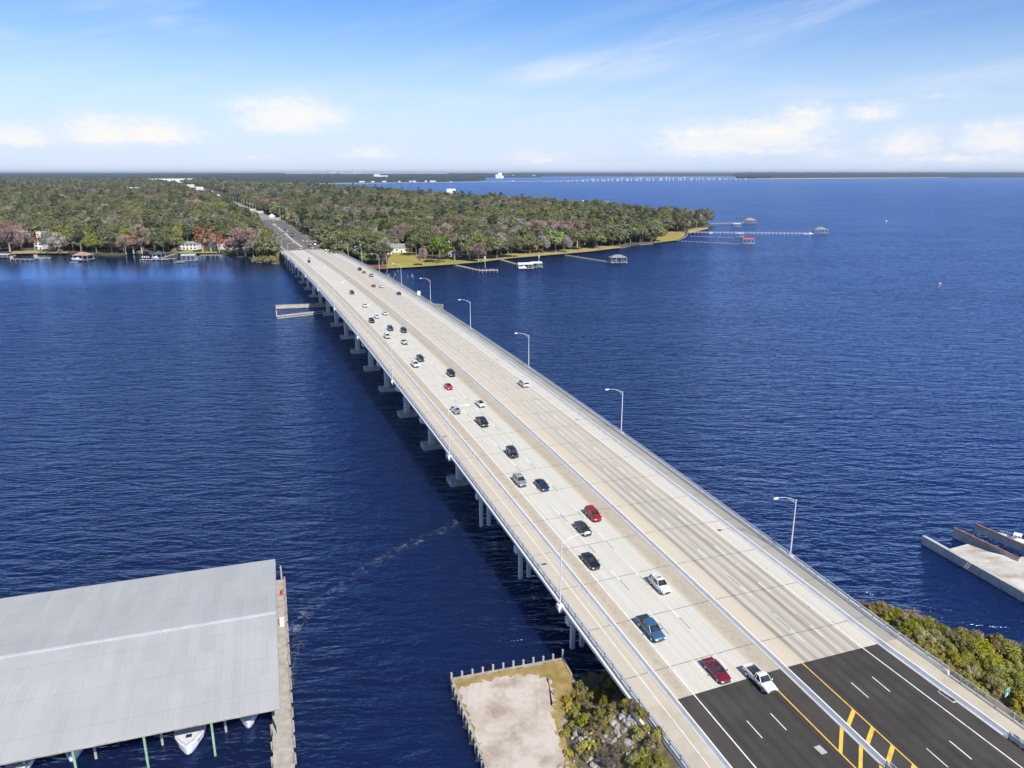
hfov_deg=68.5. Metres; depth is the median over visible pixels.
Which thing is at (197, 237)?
cypress tree
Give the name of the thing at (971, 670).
shrub
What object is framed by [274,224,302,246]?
traffic island
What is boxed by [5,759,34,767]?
motor boat
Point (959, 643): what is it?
shrub
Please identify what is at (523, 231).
oak tree
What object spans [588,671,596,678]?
shrub
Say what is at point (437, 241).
broadleaf tree
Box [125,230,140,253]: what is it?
cypress tree
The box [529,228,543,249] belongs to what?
bare tree
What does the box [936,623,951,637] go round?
shrub
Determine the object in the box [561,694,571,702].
shrub
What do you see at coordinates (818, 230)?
boathouse
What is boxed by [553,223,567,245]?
bare tree
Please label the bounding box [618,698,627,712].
shrub
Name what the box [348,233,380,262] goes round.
oak tree
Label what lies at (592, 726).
shrub
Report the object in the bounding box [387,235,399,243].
oak tree
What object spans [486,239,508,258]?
oak tree
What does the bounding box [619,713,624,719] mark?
riprap boulder
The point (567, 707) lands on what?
shrub
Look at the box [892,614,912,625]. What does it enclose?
shrub
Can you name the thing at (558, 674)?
dry grass
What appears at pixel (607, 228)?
oak tree
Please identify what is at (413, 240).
oak tree
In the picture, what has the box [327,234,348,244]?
oak tree
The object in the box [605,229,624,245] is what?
oak tree
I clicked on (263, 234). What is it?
oak tree
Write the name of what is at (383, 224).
pine tree
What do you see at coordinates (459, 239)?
oak tree
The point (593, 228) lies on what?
oak tree
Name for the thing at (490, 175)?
forest
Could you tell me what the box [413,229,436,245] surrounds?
oak tree
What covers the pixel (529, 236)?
oak tree
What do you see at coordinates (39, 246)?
house
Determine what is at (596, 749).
shrub
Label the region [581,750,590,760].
shrub
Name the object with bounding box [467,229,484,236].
oak tree
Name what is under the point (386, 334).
suv car
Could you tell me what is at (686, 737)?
road markings
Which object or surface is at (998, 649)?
shrub
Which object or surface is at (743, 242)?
boathouse
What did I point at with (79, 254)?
boathouse
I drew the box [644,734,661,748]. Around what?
shrub
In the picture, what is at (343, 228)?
oak tree
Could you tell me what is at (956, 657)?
shrub
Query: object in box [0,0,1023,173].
sky
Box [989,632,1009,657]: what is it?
shrub
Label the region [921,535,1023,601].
concrete landing
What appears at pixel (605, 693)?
shrub
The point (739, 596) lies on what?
road bridge
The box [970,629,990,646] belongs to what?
shrub
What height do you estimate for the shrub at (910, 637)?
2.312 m
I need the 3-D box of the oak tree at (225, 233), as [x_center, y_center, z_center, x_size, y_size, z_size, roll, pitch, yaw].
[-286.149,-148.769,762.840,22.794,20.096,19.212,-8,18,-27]
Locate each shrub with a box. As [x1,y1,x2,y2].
[560,728,569,737]
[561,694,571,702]
[562,701,574,712]
[564,710,573,719]
[564,748,573,757]
[565,722,573,731]
[571,702,583,711]
[571,712,581,724]
[572,690,579,698]
[574,680,584,690]
[574,694,588,706]
[575,740,587,753]
[577,712,591,726]
[581,686,589,693]
[581,727,588,735]
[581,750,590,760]
[583,739,596,749]
[584,702,594,712]
[586,690,598,701]
[587,722,599,732]
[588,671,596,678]
[588,710,596,716]
[589,715,596,724]
[590,743,601,755]
[592,686,600,692]
[593,706,608,720]
[595,734,606,742]
[596,747,609,762]
[597,719,607,729]
[598,690,609,699]
[598,695,610,705]
[601,671,610,680]
[602,715,612,725]
[602,741,611,751]
[602,750,621,767]
[603,677,618,690]
[606,701,619,714]
[606,743,624,758]
[615,689,625,699]
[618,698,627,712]
[623,698,639,712]
[625,751,638,764]
[626,755,639,767]
[627,701,638,711]
[632,726,646,738]
[632,761,651,767]
[634,708,648,719]
[634,728,644,739]
[635,706,645,719]
[635,747,649,755]
[639,724,651,734]
[641,756,651,765]
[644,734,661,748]
[649,747,658,755]
[649,752,665,766]
[652,729,661,741]
[655,726,665,739]
[655,759,668,767]
[861,601,876,612]
[871,599,887,613]
[879,610,893,622]
[884,607,904,624]
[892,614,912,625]
[897,620,921,637]
[901,618,921,636]
[904,608,917,616]
[904,624,928,635]
[907,627,924,641]
[910,614,923,622]
[914,631,936,642]
[919,617,938,632]
[922,645,930,653]
[923,641,937,651]
[923,648,936,654]
[924,627,944,641]
[925,618,939,629]
[934,643,944,655]
[934,650,944,661]
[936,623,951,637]
[937,639,953,651]
[939,658,952,667]
[941,628,957,642]
[945,649,969,668]
[946,634,960,644]
[952,638,969,649]
[953,626,970,638]
[953,668,965,677]
[954,669,962,676]
[955,628,972,638]
[956,662,979,676]
[957,646,971,659]
[960,647,979,660]
[961,673,975,685]
[963,659,982,681]
[964,650,987,669]
[966,637,1003,667]
[968,680,978,689]
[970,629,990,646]
[976,655,997,668]
[976,685,986,692]
[978,674,1008,698]
[979,665,1008,685]
[980,658,996,675]
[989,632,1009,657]
[992,640,1012,664]
[995,665,1010,680]
[999,640,1023,670]
[1001,657,1023,673]
[1002,669,1023,695]
[1004,667,1023,693]
[1004,673,1023,696]
[1009,691,1023,713]
[1019,652,1023,667]
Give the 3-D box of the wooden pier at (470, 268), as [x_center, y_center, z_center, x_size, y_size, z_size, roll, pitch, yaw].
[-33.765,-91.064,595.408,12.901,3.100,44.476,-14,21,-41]
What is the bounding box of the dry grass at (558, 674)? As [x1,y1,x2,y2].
[454,661,576,767]
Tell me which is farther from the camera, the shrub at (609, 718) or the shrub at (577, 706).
the shrub at (577, 706)
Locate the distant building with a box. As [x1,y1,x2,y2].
[373,174,387,176]
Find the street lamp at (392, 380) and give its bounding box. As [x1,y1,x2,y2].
[391,341,406,384]
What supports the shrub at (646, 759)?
on the ground at (664, 752)
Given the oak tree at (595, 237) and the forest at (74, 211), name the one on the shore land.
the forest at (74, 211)
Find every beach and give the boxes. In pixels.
[395,245,627,268]
[757,177,947,178]
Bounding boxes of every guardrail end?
[886,760,896,767]
[1009,732,1023,748]
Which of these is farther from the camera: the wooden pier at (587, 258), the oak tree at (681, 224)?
the oak tree at (681, 224)
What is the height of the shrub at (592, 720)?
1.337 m
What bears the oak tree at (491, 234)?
on the shore land
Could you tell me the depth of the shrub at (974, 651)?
111.64 m
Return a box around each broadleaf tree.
[84,238,105,251]
[427,235,451,262]
[545,230,565,251]
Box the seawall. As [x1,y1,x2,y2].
[450,649,572,767]
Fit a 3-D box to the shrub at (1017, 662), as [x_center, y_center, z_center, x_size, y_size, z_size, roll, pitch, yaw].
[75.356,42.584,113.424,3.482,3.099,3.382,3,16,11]
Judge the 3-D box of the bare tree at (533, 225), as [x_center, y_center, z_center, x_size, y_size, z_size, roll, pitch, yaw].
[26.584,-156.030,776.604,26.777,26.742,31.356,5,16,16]
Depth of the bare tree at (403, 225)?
760.38 m
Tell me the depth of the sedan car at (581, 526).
139.86 m
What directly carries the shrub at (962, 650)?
on the ground at (664, 752)
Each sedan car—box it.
[451,406,460,413]
[534,478,549,490]
[574,520,592,535]
[581,552,600,569]
[702,656,731,683]
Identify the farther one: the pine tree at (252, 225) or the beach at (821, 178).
the beach at (821, 178)
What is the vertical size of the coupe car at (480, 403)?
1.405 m
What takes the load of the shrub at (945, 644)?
on the ground at (664, 752)
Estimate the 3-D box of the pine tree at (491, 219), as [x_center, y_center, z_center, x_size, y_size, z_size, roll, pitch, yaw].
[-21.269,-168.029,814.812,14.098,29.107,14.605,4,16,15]
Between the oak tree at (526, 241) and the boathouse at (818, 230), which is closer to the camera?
the oak tree at (526, 241)
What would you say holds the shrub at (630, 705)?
on the ground at (664, 752)
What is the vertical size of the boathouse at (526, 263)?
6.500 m
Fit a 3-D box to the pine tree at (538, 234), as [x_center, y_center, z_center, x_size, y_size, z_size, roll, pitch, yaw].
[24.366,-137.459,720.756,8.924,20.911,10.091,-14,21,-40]
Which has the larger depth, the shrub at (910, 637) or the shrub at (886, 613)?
the shrub at (886, 613)
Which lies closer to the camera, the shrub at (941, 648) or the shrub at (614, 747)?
the shrub at (614, 747)
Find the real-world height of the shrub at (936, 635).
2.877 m
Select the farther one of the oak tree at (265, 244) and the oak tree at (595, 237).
the oak tree at (595, 237)
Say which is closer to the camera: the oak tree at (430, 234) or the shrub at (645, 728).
the shrub at (645, 728)
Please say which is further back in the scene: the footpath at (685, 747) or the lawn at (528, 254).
the lawn at (528, 254)
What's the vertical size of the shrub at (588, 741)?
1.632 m
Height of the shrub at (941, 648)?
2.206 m
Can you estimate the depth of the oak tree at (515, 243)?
664.88 m
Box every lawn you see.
[11,250,65,253]
[179,250,216,252]
[386,252,465,267]
[460,244,620,262]
[654,231,684,242]
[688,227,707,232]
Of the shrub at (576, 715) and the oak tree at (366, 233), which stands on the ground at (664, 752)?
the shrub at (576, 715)
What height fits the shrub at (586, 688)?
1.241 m
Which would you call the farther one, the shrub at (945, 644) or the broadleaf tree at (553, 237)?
the broadleaf tree at (553, 237)
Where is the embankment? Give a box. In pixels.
[269,220,319,259]
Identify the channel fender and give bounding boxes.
[275,303,325,308]
[277,310,330,318]
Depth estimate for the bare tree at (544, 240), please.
703.06 m
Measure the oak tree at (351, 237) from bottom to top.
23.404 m
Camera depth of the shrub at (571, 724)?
101.23 m
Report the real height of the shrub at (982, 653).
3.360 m
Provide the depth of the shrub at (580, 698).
106.72 m
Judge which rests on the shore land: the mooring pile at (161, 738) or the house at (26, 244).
the house at (26, 244)
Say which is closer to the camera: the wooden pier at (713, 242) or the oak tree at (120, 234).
the oak tree at (120, 234)
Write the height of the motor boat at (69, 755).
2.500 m
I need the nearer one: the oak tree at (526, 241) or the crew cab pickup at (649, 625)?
the crew cab pickup at (649, 625)
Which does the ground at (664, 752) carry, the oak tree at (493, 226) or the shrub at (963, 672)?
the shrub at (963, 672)
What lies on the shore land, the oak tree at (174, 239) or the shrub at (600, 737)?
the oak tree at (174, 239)
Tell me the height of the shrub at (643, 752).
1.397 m
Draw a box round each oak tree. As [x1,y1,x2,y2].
[80,234,99,251]
[101,234,116,252]
[113,232,128,251]
[152,233,170,251]
[155,227,174,249]
[156,234,178,250]
[165,234,185,247]
[220,227,233,237]
[252,237,277,256]
[258,232,275,241]
[259,229,275,239]
[261,235,278,243]
[271,244,282,252]
[312,223,337,241]
[319,234,336,246]
[322,236,336,248]
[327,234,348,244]
[328,242,352,254]
[335,224,350,231]
[347,232,364,258]
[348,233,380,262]
[350,225,361,231]
[355,231,380,235]
[359,250,374,263]
[360,226,379,231]
[367,232,385,257]
[368,244,393,264]
[372,239,388,262]
[380,228,391,235]
[383,235,393,243]
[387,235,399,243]
[400,228,417,240]
[404,234,424,254]
[406,229,432,244]
[412,223,429,229]
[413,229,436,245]
[419,232,435,253]
[420,236,443,258]
[439,227,447,232]
[441,233,467,259]
[452,225,473,251]
[455,235,488,259]
[463,225,480,229]
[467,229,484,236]
[475,221,490,228]
[483,235,502,256]
[484,233,494,252]
[486,223,499,229]
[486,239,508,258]
[490,226,500,236]
[496,228,516,251]
[501,239,522,256]
[504,232,516,253]
[515,227,531,248]
[518,234,538,252]
[519,237,543,252]
[536,225,551,233]
[555,228,574,249]
[562,227,580,246]
[570,231,589,249]
[583,222,603,242]
[583,231,606,247]
[587,226,600,244]
[589,230,606,246]
[604,226,616,244]
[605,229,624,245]
[616,228,629,244]
[617,222,638,243]
[632,227,648,242]
[662,218,675,230]
[673,219,686,231]
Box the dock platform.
[479,268,497,272]
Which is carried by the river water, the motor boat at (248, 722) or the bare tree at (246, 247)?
the motor boat at (248, 722)
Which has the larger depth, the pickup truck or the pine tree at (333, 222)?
the pine tree at (333, 222)
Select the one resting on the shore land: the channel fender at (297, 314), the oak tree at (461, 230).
the oak tree at (461, 230)
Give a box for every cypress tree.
[29,231,37,250]
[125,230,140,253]
[132,230,149,253]
[193,226,207,251]
[201,228,216,251]
[215,231,223,252]
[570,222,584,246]
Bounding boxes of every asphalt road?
[192,187,271,219]
[261,220,321,250]
[677,644,1023,767]
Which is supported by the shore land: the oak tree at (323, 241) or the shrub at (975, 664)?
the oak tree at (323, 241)
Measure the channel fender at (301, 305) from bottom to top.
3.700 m
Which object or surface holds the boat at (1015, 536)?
on the river water
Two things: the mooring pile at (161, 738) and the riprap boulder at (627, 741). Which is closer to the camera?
the riprap boulder at (627, 741)
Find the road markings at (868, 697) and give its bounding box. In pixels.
[693,648,1022,767]
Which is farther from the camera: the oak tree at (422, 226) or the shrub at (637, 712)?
the oak tree at (422, 226)
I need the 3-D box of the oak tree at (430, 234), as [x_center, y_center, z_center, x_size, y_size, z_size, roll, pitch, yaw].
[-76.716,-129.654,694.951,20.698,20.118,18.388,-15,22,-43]
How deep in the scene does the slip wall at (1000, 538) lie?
155.27 m
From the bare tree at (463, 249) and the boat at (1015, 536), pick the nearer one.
the boat at (1015, 536)
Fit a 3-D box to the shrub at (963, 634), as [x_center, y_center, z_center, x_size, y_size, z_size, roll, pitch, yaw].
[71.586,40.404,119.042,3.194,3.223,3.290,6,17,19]
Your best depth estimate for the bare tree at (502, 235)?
683.03 m
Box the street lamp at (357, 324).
[356,305,368,339]
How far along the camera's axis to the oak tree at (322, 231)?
736.28 m
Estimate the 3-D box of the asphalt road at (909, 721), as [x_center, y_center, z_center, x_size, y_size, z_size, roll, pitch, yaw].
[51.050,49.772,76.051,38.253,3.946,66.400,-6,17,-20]
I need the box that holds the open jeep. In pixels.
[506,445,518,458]
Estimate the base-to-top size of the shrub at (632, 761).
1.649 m
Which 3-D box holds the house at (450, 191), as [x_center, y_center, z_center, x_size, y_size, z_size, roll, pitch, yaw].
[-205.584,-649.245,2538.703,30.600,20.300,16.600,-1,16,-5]
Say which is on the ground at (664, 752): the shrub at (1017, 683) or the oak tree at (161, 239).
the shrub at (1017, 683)
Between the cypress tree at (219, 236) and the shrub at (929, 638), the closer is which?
the shrub at (929, 638)
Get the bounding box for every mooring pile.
[93,746,97,758]
[160,733,163,744]
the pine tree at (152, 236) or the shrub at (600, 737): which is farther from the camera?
the pine tree at (152, 236)
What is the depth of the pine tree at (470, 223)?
787.55 m
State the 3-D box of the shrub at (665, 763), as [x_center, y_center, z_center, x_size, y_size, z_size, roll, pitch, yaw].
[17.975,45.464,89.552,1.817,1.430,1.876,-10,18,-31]
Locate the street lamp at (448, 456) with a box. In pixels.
[447,404,468,460]
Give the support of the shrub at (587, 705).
on the ground at (664, 752)
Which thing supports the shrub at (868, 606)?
on the ground at (664, 752)
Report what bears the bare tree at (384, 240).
on the lawn at (406, 259)
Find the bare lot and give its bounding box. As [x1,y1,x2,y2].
[458,674,565,767]
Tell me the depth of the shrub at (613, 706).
99.44 m
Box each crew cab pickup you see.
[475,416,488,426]
[635,613,665,641]
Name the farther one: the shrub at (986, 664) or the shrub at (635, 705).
the shrub at (986, 664)
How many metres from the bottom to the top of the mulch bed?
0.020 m
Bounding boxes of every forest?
[0,173,284,177]
[0,176,714,251]
[216,174,485,182]
[447,173,540,177]
[516,172,735,175]
[736,172,1023,177]
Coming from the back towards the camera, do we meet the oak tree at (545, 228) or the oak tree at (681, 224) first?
the oak tree at (681, 224)
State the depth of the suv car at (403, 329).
291.47 m
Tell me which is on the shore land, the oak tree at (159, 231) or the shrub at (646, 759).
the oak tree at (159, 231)
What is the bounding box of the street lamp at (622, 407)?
[605,389,622,430]
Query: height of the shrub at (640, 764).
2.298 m
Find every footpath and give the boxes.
[646,701,722,767]
[886,639,1023,739]
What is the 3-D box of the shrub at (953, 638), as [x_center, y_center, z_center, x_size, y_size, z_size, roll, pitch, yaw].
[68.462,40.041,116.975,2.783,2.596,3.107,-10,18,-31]
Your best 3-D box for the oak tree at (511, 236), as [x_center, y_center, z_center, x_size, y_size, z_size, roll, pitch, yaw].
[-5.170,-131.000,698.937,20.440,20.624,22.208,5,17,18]
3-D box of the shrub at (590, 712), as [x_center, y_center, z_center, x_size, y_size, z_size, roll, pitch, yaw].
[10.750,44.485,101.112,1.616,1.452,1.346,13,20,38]
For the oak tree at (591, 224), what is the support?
on the shore land
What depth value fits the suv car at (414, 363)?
243.95 m
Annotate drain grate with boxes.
[938,690,956,702]
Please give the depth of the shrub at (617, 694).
105.83 m
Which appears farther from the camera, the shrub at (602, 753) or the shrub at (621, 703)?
the shrub at (621, 703)
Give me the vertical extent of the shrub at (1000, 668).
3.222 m
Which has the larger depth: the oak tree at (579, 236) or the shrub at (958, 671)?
the oak tree at (579, 236)
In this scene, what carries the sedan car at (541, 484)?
on the road bridge at (739, 596)
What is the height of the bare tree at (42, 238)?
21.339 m
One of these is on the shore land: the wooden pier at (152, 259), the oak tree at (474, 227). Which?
the oak tree at (474, 227)
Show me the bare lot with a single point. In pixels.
(512, 721)
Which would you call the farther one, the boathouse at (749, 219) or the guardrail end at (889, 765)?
the boathouse at (749, 219)
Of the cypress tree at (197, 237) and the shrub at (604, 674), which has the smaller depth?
the shrub at (604, 674)
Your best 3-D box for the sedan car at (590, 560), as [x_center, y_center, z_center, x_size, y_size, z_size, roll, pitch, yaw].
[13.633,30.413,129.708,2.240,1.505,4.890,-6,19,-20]
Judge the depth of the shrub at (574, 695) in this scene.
108.02 m
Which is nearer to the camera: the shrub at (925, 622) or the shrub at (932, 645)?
the shrub at (932, 645)
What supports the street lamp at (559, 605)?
on the road bridge at (739, 596)
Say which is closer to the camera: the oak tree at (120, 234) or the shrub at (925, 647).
the shrub at (925, 647)
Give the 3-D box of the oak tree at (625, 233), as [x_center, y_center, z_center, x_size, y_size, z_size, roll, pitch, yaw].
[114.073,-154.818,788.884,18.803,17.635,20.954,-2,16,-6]
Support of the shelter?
in the river water
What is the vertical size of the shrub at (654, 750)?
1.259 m
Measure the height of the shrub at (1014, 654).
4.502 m
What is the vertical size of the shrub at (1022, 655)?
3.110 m
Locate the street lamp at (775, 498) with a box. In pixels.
[773,497,796,557]
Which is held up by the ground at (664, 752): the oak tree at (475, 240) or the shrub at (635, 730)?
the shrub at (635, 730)
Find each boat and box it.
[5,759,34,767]
[65,749,82,761]
[174,724,207,754]
[240,714,257,728]
[998,531,1023,543]
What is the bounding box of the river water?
[0,176,1023,767]
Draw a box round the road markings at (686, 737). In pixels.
[661,704,710,767]
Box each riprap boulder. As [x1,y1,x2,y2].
[591,762,598,767]
[610,719,616,726]
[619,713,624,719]
[624,738,631,746]
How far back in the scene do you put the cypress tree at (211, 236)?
709.85 m
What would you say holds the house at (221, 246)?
on the shore land
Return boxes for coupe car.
[444,383,452,389]
[476,400,485,407]
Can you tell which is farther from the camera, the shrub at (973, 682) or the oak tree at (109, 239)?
the oak tree at (109, 239)
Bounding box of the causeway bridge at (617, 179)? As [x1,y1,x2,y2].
[320,178,857,183]
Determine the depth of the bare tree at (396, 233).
734.54 m
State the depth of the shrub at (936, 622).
121.51 m
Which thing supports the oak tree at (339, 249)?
on the shore land
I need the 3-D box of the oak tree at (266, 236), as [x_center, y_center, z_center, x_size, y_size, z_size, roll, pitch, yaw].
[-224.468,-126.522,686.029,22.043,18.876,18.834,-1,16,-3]
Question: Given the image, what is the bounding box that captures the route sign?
[1004,687,1010,696]
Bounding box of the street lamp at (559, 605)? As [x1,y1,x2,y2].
[556,531,590,612]
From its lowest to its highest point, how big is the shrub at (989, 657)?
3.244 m
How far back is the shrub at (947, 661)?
106.72 m
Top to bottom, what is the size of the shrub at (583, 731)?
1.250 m
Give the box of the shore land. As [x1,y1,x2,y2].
[0,183,713,268]
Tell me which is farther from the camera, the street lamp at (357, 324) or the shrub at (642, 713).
the street lamp at (357, 324)
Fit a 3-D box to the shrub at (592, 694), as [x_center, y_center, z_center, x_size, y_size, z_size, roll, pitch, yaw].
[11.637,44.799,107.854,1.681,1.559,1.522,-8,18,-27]
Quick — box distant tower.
[495,173,503,177]
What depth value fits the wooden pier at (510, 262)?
634.03 m
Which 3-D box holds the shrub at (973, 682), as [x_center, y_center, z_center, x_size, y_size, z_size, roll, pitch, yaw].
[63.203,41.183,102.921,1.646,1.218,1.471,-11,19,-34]
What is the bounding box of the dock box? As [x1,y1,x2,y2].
[279,617,283,625]
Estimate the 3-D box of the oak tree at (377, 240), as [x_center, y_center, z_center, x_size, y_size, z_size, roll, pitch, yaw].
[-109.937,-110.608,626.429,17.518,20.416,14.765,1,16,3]
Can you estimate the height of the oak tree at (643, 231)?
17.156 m
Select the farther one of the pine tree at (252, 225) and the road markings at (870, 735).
the pine tree at (252, 225)
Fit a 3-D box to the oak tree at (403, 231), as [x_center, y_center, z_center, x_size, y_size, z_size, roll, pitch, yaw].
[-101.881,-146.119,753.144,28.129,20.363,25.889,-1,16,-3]
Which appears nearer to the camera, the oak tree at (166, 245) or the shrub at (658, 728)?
the shrub at (658, 728)
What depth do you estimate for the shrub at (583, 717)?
100.42 m
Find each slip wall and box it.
[952,527,1019,561]
[974,523,1023,553]
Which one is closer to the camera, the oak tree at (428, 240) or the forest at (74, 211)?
the oak tree at (428, 240)
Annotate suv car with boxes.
[384,332,390,338]
[387,325,393,330]
[400,327,406,332]
[411,360,419,367]
[416,354,424,361]
[446,368,455,376]
[512,472,527,486]
[584,505,602,521]
[648,572,671,593]
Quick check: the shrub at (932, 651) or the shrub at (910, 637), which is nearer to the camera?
the shrub at (932, 651)
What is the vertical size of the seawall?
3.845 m
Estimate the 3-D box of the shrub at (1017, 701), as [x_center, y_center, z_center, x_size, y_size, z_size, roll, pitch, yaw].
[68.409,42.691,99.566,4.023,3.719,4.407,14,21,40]
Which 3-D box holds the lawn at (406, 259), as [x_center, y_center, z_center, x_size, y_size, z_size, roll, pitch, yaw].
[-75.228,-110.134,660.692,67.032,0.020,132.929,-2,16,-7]
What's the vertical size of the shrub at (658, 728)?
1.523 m
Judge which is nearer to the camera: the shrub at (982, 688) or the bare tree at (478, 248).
the shrub at (982, 688)
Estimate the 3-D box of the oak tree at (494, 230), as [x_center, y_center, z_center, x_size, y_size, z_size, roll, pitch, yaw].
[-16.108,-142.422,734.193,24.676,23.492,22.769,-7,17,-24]
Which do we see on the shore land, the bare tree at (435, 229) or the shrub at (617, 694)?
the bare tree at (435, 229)
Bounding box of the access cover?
[814,745,826,754]
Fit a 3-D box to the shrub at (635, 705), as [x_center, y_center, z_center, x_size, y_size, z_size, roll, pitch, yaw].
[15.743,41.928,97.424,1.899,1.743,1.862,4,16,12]
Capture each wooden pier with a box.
[140,259,166,261]
[454,264,492,272]
[499,259,520,266]
[566,254,609,263]
[687,231,807,234]
[689,241,738,244]
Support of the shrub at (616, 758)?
on the ground at (664, 752)
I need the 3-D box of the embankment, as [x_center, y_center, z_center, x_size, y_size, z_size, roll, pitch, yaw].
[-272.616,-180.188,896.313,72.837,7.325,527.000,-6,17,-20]
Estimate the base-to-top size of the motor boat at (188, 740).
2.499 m
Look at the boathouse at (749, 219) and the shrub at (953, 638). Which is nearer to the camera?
the shrub at (953, 638)
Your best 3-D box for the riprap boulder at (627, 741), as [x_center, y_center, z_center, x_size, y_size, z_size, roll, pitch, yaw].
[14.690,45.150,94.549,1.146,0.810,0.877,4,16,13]
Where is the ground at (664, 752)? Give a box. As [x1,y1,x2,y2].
[452,602,1023,767]
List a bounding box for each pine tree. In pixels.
[103,228,110,251]
[149,230,155,251]
[182,227,190,240]
[246,221,258,251]
[329,220,336,229]
[378,214,392,229]
[467,220,474,226]
[486,215,496,224]
[535,230,540,250]
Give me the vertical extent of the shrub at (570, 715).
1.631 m
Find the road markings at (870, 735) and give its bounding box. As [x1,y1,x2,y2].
[777,663,916,767]
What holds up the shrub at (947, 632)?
on the ground at (664, 752)
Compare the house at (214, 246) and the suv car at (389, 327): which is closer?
the suv car at (389, 327)
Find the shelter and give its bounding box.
[0,559,279,767]
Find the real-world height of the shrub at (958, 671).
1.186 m
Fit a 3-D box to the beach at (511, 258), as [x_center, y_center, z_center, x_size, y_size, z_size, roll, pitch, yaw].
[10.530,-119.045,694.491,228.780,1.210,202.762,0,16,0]
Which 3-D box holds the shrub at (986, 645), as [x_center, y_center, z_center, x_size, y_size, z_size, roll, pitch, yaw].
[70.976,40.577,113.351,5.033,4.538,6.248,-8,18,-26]
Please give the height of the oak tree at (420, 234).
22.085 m
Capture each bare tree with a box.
[36,230,51,251]
[45,232,67,248]
[115,235,132,253]
[222,235,242,254]
[227,227,259,256]
[242,238,255,256]
[368,226,385,235]
[380,237,391,262]
[386,228,403,241]
[394,223,409,242]
[417,248,427,265]
[424,224,444,235]
[438,222,452,228]
[459,238,476,260]
[470,242,486,261]
[495,231,506,254]
[529,221,547,229]
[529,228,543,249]
[538,235,550,252]
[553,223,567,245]
[560,236,572,251]
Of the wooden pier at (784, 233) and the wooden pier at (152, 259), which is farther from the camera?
the wooden pier at (784, 233)
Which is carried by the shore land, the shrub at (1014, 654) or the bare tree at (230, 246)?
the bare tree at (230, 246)
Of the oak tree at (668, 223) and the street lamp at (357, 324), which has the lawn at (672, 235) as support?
the oak tree at (668, 223)
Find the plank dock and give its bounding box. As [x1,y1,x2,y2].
[270,577,296,767]
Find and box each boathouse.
[72,252,94,260]
[152,251,165,258]
[180,254,197,261]
[518,262,533,269]
[529,261,542,268]
[609,255,627,263]
[740,238,754,244]
[742,218,756,223]
[812,227,827,233]
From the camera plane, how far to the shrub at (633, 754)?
91.57 m
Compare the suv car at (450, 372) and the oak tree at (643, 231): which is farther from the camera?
the oak tree at (643, 231)
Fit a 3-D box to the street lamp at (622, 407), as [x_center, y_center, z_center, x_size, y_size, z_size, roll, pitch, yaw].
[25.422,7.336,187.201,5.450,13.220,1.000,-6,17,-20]
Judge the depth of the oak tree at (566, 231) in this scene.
732.35 m
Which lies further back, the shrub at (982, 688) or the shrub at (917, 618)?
the shrub at (917, 618)
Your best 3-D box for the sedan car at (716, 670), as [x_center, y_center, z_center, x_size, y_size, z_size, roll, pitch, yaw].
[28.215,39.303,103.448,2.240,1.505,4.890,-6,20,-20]
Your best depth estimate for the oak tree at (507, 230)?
710.27 m
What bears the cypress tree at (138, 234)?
on the shore land
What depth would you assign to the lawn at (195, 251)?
720.94 m
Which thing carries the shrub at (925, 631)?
on the ground at (664, 752)
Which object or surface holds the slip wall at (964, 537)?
on the concrete landing
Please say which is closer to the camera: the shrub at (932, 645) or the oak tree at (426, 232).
the shrub at (932, 645)
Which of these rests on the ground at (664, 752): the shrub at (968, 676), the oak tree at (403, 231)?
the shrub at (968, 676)
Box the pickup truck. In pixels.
[742,662,777,693]
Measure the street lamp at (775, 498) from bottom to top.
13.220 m
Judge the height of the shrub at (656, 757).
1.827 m
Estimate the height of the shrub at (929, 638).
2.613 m
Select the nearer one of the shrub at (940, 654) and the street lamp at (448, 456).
the shrub at (940, 654)
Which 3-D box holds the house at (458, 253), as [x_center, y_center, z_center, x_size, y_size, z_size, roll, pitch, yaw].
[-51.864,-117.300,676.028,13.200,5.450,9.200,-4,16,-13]
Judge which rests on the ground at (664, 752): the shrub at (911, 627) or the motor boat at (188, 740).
the shrub at (911, 627)
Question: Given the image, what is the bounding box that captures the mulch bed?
[370,261,387,268]
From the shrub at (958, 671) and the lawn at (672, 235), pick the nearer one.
the shrub at (958, 671)
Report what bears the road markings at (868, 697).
on the asphalt road at (909, 721)
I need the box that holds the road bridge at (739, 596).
[279,246,1020,767]
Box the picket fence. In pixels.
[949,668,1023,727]
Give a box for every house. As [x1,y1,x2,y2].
[14,240,33,247]
[35,239,47,248]
[36,231,48,246]
[178,241,200,249]
[207,240,217,248]
[216,239,237,249]
[390,243,412,251]
[446,250,461,256]
[447,189,455,193]

